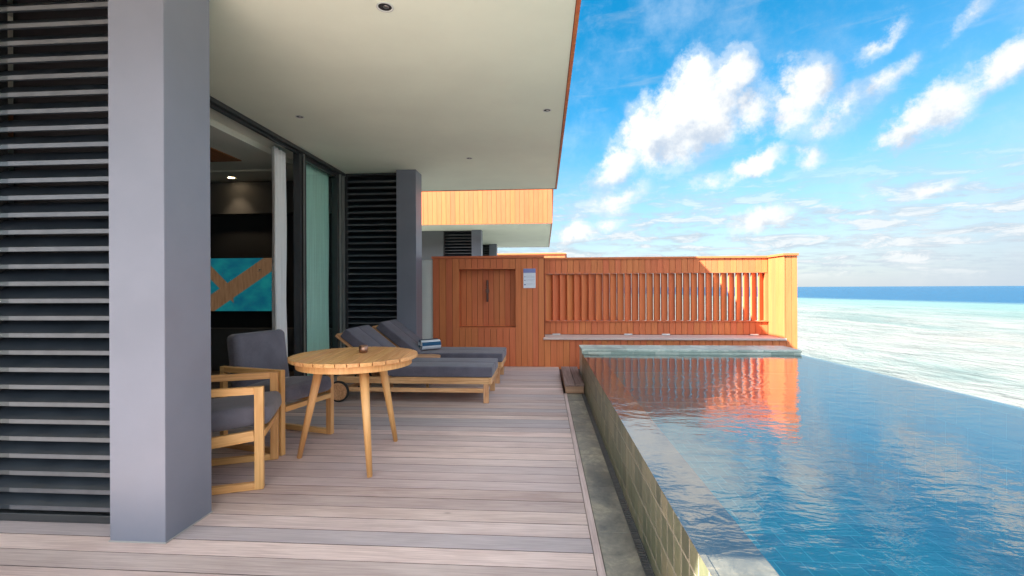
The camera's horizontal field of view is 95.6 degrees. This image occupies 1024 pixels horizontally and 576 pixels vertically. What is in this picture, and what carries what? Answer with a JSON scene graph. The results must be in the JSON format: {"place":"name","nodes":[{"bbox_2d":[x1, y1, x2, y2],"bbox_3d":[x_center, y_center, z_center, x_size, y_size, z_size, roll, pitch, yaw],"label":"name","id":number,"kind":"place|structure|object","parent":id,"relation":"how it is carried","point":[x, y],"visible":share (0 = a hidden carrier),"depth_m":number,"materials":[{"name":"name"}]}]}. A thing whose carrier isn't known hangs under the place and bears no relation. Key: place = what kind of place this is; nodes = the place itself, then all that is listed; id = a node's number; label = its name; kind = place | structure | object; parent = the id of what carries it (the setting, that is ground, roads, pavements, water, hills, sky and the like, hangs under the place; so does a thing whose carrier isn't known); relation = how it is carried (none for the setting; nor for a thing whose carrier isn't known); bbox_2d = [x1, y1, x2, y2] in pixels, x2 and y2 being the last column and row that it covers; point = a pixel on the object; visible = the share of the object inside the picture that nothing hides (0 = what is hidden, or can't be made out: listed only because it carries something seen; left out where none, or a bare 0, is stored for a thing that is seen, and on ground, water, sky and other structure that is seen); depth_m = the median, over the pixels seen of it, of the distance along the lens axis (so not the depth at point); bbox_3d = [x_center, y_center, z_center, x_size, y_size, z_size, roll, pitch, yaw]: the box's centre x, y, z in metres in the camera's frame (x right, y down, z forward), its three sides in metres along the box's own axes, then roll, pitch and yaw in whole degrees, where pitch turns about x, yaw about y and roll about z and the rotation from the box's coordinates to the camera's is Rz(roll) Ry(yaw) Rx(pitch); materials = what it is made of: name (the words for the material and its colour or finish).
{"place":"outdoors","nodes":[
{"label":"outdoors","id":0,"kind":"place"},
{"bbox_2d":[559,369,579,393],"bbox_3d":[-2.651,1.554,-0.017,13.700,0.316,17.600,0,0,4],"label":"deck foundation","id":1,"kind":"object","parent":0,"point":[560,370],"depth_m":6.71,"materials":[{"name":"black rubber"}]},
{"bbox_2d":[0,0,580,543],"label":"villa","id":2,"kind":"object","parent":1,"relation":"on","point":[136,136],"visible":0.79,"depth_m":2.77,"materials":[{"name":"paint"}]},
{"bbox_2d":[210,257,271,312],"bbox_3d":[-4.625,-0.050,7.793,1.490,0.930,0.066,0,0,4],"label":"television","id":3,"kind":"object","parent":2,"relation":"attached to","point":[241,284],"visible":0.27,"depth_m":7.75,"materials":[{"name":"glass"},{"name":"black plastic"}]},
{"bbox_2d":[210,96,344,376],"bbox_3d":[-2.953,-0.241,5.306,0.180,3.248,4.540,0,0,4],"label":"sliding door","id":4,"kind":"structure","parent":2,"relation":"in","point":[301,157],"depth_m":6.30,"materials":[{"name":"metal"}]},
{"bbox_2d":[272,146,287,356],"bbox_3d":[-3.014,-0.227,6.036,0.101,3.140,0.346,0,0,4],"label":"curtain","id":5,"kind":"object","parent":2,"relation":"hanging from","point":[279,248],"visible":0.77,"depth_m":5.96,"materials":[{"name":"fabric"}]},
{"bbox_2d":[306,164,328,375],"bbox_3d":[-2.942,-0.227,6.940,0.044,3.140,0.902,0,0,4],"label":"sheer curtain","id":6,"kind":"object","parent":2,"relation":"hanging from","point":[317,219],"visible":0.66,"depth_m":7.01,"materials":[{"name":"teal fabric"}]},
{"bbox_2d":[376,2,393,12],"bbox_3d":[-0.847,-1.873,3.095,0.115,0.004,0.115,0,0,4],"label":"downlight","id":7,"kind":"object","parent":2,"relation":"attached to","point":[386,7],"visible":1,"depth_m":3.10,"materials":[{"name":"silver metal"}]},
{"bbox_2d":[0,366,605,575],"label":"deck","id":8,"kind":"structure","parent":1,"relation":"on","point":[464,484],"depth_m":2.86,"materials":[{"name":"grey wood"}]},
{"bbox_2d":[211,371,281,494],"bbox_3d":[-2.075,0.876,3.321,0.718,0.963,0.620,0,0,-18],"label":"armchair","id":9,"kind":"object","parent":8,"relation":"on","point":[257,407],"visible":0.3,"depth_m":3.13,"materials":[{"name":"brown wood"}]},
{"bbox_2d":[220,329,333,455],"bbox_3d":[-2.063,0.876,4.138,0.718,0.963,0.620,0,0,19],"label":"armchair","id":10,"kind":"object","parent":8,"relation":"on","point":[257,352],"visible":0.66,"depth_m":4.03,"materials":[{"name":"grey fabric"}]},
{"bbox_2d":[288,347,417,477],"bbox_3d":[-1.249,0.944,3.708,0.974,0.829,0.974,0,0,4],"label":"round table","id":11,"kind":"object","parent":8,"relation":"on","point":[317,364],"visible":0.98,"depth_m":3.49,"materials":[{"name":"brown wood"}]},
{"bbox_2d":[359,345,367,352],"bbox_3d":[-1.215,0.498,3.793,0.072,0.060,0.072,0,0,4],"label":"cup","id":12,"kind":"object","parent":11,"relation":"on","point":[363,348],"visible":1,"depth_m":3.77,"materials":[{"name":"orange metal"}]},
{"bbox_2d":[390,354,440,387],"bbox_3d":[-1.337,1.145,6.418,0.700,0.418,0.340,0,0,4],"label":"side table","id":13,"kind":"object","parent":8,"relation":"on","point":[427,356],"visible":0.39,"depth_m":6.33,"materials":[{"name":"brown wood"}]},
{"bbox_2d":[334,325,497,402],"bbox_3d":[-1.183,0.922,5.846,1.968,0.863,0.790,0,0,4],"label":"sun lounger","id":14,"kind":"object","parent":8,"relation":"on","point":[484,371],"visible":0.66,"depth_m":5.51,"materials":[{"name":"grey fabric"}]},
{"bbox_2d":[422,260,432,338],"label":"garden wall","id":15,"kind":"structure","parent":8,"relation":"on","point":[427,299],"depth_m":8.10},
{"bbox_2d":[371,319,505,383],"bbox_3d":[-1.085,0.921,6.971,1.968,0.863,0.790,0,0,4],"label":"sun lounger","id":16,"kind":"object","parent":8,"relation":"on","point":[396,333],"visible":0.61,"depth_m":6.69,"materials":[{"name":"fabric"}]},
{"bbox_2d":[418,338,440,349],"bbox_3d":[-1.229,0.838,6.904,0.304,0.157,0.167,0,0,-34],"label":"rolled towel","id":17,"kind":"object","parent":16,"relation":"on","point":[428,344],"visible":0.99,"depth_m":6.85,"materials":[{"name":"fabric"}]},
{"bbox_2d":[561,367,584,393],"bbox_3d":[0.843,1.283,6.558,0.248,0.123,1.320,0,0,4],"label":"wooden step","id":18,"kind":"object","parent":1,"relation":"on","point":[571,376],"visible":1,"depth_m":6.13,"materials":[{"name":"brown wood"}]},
{"bbox_2d":[567,394,644,575],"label":"slate path","id":19,"kind":"structure","parent":1,"relation":"on","point":[619,554],"depth_m":2.90,"materials":[{"name":"grey stone"}]},
{"bbox_2d":[431,253,798,368],"bbox_3d":[1.687,0.641,8.171,6.125,2.404,0.705,0,0,4],"label":"wooden fence","id":20,"kind":"object","parent":1,"relation":"on","point":[553,318],"visible":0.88,"depth_m":8.21,"materials":[{"name":"brown wood"}]},
{"bbox_2d":[523,269,535,287],"bbox_3d":[0.299,-0.165,7.940,0.208,0.332,0.012,0,0,4],"label":"notice board","id":21,"kind":"object","parent":20,"relation":"attached to","point":[529,278],"visible":1,"depth_m":7.93,"materials":[{"name":"white paper"}]},
{"bbox_2d":[582,394,654,575],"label":"drain grate","id":22,"kind":"object","parent":1,"relation":"on","point":[643,556],"visible":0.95,"depth_m":2.90,"materials":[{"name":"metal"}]},
{"bbox_2d":[497,0,1023,287],"label":"sky","id":23,"kind":"structure","parent":0,"point":[872,142],"materials":[{"name":"blue"}]},
{"bbox_2d":[602,286,1023,407],"bbox_3d":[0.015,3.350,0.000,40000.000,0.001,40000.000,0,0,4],"label":"sea","id":24,"kind":"structure","parent":0,"point":[968,340],"depth_m":33.56,"materials":[{"name":"white liquid"}]},
{"bbox_2d":[422,189,552,259],"bbox_3d":[-3.394,-0.905,17.700,9.800,4.600,7.970,0,0,4],"label":"neighbouring villa","id":25,"kind":"object","parent":24,"relation":"on","point":[472,223],"visible":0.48,"depth_m":13.67,"materials":[{"name":"timber cladding"},{"name":"paint"},{"name":"dark aluminium"}]},
{"bbox_2d":[497,253,566,257],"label":"distant villa","id":26,"kind":"object","parent":24,"relation":"on","point":[555,255],"visible":0.17,"depth_m":44.04,"materials":[{"name":"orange wood"}]},
{"bbox_2d":[579,345,1023,575],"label":"swimming pool","id":27,"kind":"structure","parent":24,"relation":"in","point":[709,506],"depth_m":3.77,"materials":[{"name":"blue liquid"}]},
{"bbox_2d":[582,353,1023,492],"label":"pool water","id":28,"kind":"structure","parent":27,"relation":"in","point":[866,407],"depth_m":3.48,"materials":[{"name":"blue liquid"}]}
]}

